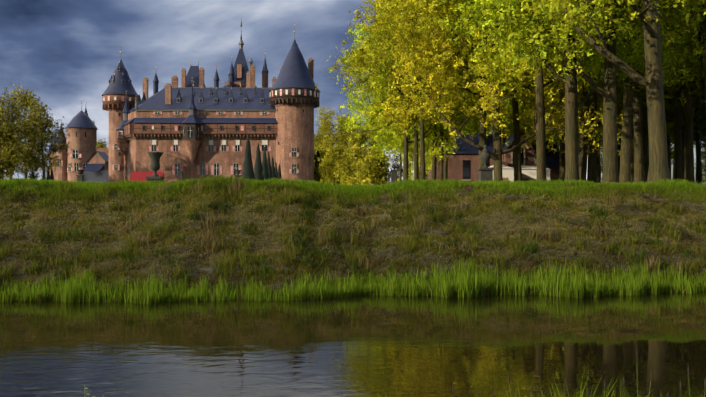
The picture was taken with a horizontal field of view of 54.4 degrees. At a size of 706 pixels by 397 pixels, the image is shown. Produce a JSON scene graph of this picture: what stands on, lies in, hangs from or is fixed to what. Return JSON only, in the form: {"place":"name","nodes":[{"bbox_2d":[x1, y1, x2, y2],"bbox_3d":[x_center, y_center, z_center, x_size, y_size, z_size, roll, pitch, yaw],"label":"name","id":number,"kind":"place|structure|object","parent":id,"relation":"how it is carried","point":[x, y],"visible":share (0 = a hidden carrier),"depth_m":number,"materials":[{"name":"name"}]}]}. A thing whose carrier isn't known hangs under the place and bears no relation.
{"place":"outdoors","nodes":[
{"label":"outdoors","id":0,"kind":"place"},
{"bbox_2d":[0,290,705,396],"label":"water","id":1,"kind":"structure","parent":0,"point":[368,345],"depth_m":9.03,"materials":[{"name":"liquid"}]},
{"bbox_2d":[0,173,705,298],"bbox_3d":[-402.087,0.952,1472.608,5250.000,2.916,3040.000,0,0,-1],"label":"ground","id":2,"kind":"structure","parent":0,"point":[427,256],"depth_m":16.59,"materials":[{"name":"green plant"}]},
{"bbox_2d":[130,172,163,181],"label":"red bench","id":3,"kind":"object","parent":2,"relation":"on","point":[138,176],"visible":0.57,"depth_m":99.02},
{"bbox_2d":[146,152,164,182],"bbox_3d":[-11.982,-1.516,41.590,1.000,2.553,1.000,0,0,-1],"label":"urn","id":4,"kind":"object","parent":2,"relation":"on","point":[155,162],"visible":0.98,"depth_m":41.33,"materials":[{"name":"stone"}]},
{"bbox_2d":[31,134,280,180],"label":"conical shrubs","id":5,"kind":"object","parent":2,"relation":"on","point":[265,168],"visible":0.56,"depth_m":103.26,"materials":[{"name":"plant"}]},
{"bbox_2d":[76,170,241,182],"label":"urn bowls","id":6,"kind":"object","parent":2,"relation":"on","point":[80,178],"visible":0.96,"depth_m":94.14,"materials":[{"name":"stone"}]},
{"bbox_2d":[49,21,319,182],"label":"castle","id":7,"kind":"structure","parent":2,"relation":"on","point":[193,126],"depth_m":179.23,"materials":[{"name":"brick"}]},
{"bbox_2d":[314,150,322,181],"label":"tree","id":8,"kind":"object","parent":2,"relation":"on","point":[318,154],"visible":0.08,"depth_m":198.90,"materials":[{"name":"green plant"}]},
{"bbox_2d":[0,251,705,304],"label":"reed bank","id":9,"kind":"structure","parent":2,"relation":"on","point":[470,283],"depth_m":13.78,"materials":[{"name":"green plant"}]},
{"bbox_2d":[390,164,397,182],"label":"stone pillar","id":10,"kind":"structure","parent":2,"relation":"on","point":[394,174],"depth_m":69.60,"materials":[{"name":"stone"}]},
{"bbox_2d":[85,351,705,396],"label":"seed stalks","id":11,"kind":"object","parent":2,"relation":"on","point":[587,390],"visible":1,"depth_m":3.82,"materials":[{"name":"green"}]},
{"bbox_2d":[477,145,493,181],"bbox_3d":[8.878,-1.916,45.978,1.000,3.352,1.000,0,0,-1],"label":"lidded urn","id":12,"kind":"object","parent":2,"relation":"on","point":[485,171],"visible":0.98,"depth_m":45.63,"materials":[{"name":"stone"}]},
{"bbox_2d":[427,130,559,181],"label":"house","id":13,"kind":"structure","parent":2,"relation":"on","point":[463,162],"depth_m":96.08,"materials":[{"name":"brick"}]},
{"bbox_2d":[315,0,705,184],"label":"trees","id":14,"kind":"object","parent":2,"relation":"on","point":[620,85],"visible":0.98,"depth_m":53.08,"materials":[{"name":"green plant"}]},
{"bbox_2d":[490,165,549,181],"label":"tent","id":15,"kind":"object","parent":2,"relation":"on","point":[529,173],"visible":0.17,"depth_m":73.66,"materials":[{"name":"fabric"}]},
{"bbox_2d":[460,369,704,396],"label":"tall bank blades","id":16,"kind":"object","parent":2,"relation":"on","point":[583,390],"visible":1,"depth_m":4.17,"materials":[{"name":"green plant"}]},
{"bbox_2d":[0,84,705,185],"bbox_3d":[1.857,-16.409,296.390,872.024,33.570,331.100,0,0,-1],"label":"tree foliage","id":17,"kind":"object","parent":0,"point":[343,163],"visible":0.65,"depth_m":158.15,"materials":[{"name":"green plant"}]},
{"bbox_2d":[0,0,705,184],"label":"sky","id":18,"kind":"structure","parent":0,"point":[67,52],"materials":[{"name":"blue"}]}
]}

